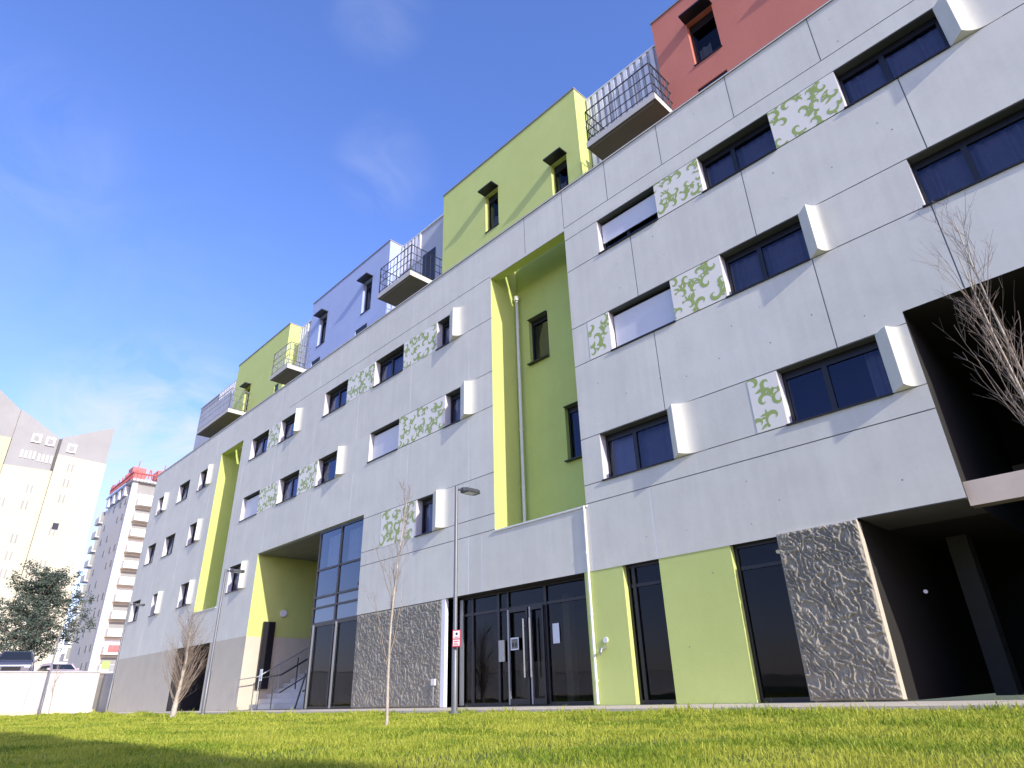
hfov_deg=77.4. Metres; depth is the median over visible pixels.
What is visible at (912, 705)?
pavement
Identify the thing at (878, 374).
window
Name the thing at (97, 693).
ground
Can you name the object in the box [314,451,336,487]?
window
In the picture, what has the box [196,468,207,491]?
window
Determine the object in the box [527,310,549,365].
window
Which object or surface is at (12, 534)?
window
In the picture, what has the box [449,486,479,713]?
street lamp
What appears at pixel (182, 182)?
sky
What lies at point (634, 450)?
window
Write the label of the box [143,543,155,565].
window
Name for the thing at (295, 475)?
window
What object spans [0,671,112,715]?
retaining wall
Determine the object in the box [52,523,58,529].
window
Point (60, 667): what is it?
parked car
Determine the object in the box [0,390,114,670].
cream tower
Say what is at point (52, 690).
sapling
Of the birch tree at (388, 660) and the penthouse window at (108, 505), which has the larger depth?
the penthouse window at (108, 505)
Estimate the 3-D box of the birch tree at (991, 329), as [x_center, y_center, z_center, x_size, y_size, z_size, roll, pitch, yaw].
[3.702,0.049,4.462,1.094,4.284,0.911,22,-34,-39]
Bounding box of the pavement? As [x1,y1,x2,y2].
[60,700,1023,714]
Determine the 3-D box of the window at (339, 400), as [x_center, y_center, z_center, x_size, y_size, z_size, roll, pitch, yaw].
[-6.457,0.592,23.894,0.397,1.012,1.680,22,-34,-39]
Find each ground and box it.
[0,693,1023,767]
[92,677,231,711]
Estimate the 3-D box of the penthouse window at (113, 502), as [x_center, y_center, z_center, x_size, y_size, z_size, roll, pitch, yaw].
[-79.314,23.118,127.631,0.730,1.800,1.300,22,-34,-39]
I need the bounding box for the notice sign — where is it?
[452,630,460,646]
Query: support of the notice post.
on the pavement
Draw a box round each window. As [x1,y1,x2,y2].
[0,569,7,577]
[4,551,12,559]
[10,534,17,542]
[19,450,35,458]
[20,500,28,508]
[25,484,33,492]
[37,454,52,463]
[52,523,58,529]
[106,498,111,508]
[111,494,116,504]
[116,490,122,500]
[122,486,129,496]
[128,600,140,622]
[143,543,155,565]
[161,533,175,557]
[175,582,188,608]
[176,480,189,503]
[185,522,196,546]
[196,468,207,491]
[224,563,240,593]
[239,490,259,521]
[248,430,268,461]
[276,469,299,504]
[277,413,295,443]
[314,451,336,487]
[322,380,347,417]
[367,419,398,462]
[373,344,403,387]
[414,494,432,536]
[435,315,449,350]
[443,388,460,427]
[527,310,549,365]
[563,401,581,462]
[597,186,658,254]
[600,410,674,480]
[608,281,675,350]
[626,560,676,704]
[697,114,776,193]
[720,215,810,297]
[733,539,814,702]
[776,335,892,425]
[833,9,950,108]
[907,99,1023,207]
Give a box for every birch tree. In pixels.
[362,477,415,724]
[907,190,1023,425]
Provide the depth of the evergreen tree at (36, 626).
51.41 m
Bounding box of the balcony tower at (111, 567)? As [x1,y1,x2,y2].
[59,461,165,676]
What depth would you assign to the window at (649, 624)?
11.82 m
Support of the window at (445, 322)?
in the apartment building
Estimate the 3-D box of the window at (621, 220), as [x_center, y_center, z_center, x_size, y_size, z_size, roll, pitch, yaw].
[2.788,-3.859,15.322,0.295,1.012,1.720,22,-34,-39]
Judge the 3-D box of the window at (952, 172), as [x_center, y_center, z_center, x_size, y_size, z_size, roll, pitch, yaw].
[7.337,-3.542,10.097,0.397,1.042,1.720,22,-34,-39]
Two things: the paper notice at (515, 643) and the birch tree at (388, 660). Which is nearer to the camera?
the birch tree at (388, 660)
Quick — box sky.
[0,0,676,663]
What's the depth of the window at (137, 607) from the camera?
34.25 m
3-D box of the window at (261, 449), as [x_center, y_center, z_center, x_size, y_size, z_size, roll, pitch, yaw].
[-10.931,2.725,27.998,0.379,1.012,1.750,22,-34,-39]
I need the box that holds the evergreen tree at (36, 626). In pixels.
[0,558,96,665]
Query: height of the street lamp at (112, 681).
4.110 m
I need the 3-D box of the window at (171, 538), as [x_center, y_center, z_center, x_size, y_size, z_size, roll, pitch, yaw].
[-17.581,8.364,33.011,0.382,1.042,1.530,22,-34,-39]
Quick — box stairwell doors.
[303,618,356,708]
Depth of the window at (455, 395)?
18.51 m
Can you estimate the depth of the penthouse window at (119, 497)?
124.93 m
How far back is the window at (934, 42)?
11.70 m
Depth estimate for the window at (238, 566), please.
26.20 m
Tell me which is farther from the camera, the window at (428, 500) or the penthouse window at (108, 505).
the penthouse window at (108, 505)
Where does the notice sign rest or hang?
attached to the street lamp at (471, 492)
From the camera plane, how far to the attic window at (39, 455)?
101.58 m
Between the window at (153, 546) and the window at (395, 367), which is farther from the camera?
the window at (153, 546)
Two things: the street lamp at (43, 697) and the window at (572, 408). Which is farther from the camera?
the street lamp at (43, 697)
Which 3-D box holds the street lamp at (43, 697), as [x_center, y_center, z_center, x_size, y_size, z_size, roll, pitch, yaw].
[-23.477,14.762,32.885,0.660,4.110,0.270,22,-34,-39]
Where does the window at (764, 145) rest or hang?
in the apartment building
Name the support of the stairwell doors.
in the apartment building
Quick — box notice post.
[256,669,262,709]
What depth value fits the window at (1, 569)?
93.37 m
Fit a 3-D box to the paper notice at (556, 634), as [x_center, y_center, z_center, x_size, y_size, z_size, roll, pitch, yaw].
[0.943,5.326,13.664,0.002,0.400,0.190,22,-34,-39]
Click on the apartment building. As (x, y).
(653, 352)
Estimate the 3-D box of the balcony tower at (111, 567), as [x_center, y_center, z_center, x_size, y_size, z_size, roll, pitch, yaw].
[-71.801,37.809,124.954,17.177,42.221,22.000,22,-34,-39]
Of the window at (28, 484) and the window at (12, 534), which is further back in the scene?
the window at (28, 484)
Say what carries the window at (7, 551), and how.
in the cream tower at (50, 485)
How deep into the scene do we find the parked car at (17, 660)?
37.36 m
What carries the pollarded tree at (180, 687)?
on the ground at (986, 697)
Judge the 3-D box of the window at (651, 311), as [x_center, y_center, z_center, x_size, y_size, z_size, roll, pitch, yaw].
[2.888,-1.448,14.123,0.295,1.042,1.690,22,-34,-39]
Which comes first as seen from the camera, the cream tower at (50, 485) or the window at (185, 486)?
the window at (185, 486)
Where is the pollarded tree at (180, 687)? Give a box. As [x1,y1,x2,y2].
[152,599,222,717]
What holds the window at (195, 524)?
in the apartment building
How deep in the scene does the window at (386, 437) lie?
20.58 m
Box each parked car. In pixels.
[0,650,37,670]
[36,663,81,670]
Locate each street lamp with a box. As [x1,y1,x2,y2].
[38,628,73,714]
[104,603,144,711]
[200,569,244,714]
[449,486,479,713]
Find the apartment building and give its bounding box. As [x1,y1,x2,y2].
[107,0,1023,711]
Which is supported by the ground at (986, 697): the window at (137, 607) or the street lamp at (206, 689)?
the street lamp at (206, 689)
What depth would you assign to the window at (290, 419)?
26.67 m
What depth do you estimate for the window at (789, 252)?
12.45 m
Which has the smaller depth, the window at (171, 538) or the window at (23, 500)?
the window at (171, 538)
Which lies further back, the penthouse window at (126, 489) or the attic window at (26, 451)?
the penthouse window at (126, 489)
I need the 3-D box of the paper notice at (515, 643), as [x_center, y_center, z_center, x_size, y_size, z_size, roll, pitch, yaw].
[0.058,5.832,14.350,0.006,0.260,0.260,22,-34,-39]
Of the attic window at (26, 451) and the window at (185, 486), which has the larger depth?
the attic window at (26, 451)
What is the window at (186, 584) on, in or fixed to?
in the apartment building
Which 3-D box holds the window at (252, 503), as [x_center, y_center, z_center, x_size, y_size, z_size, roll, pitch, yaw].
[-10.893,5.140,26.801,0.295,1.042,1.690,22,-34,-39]
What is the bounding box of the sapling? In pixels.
[48,650,63,713]
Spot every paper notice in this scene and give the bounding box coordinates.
[510,637,518,649]
[552,623,559,643]

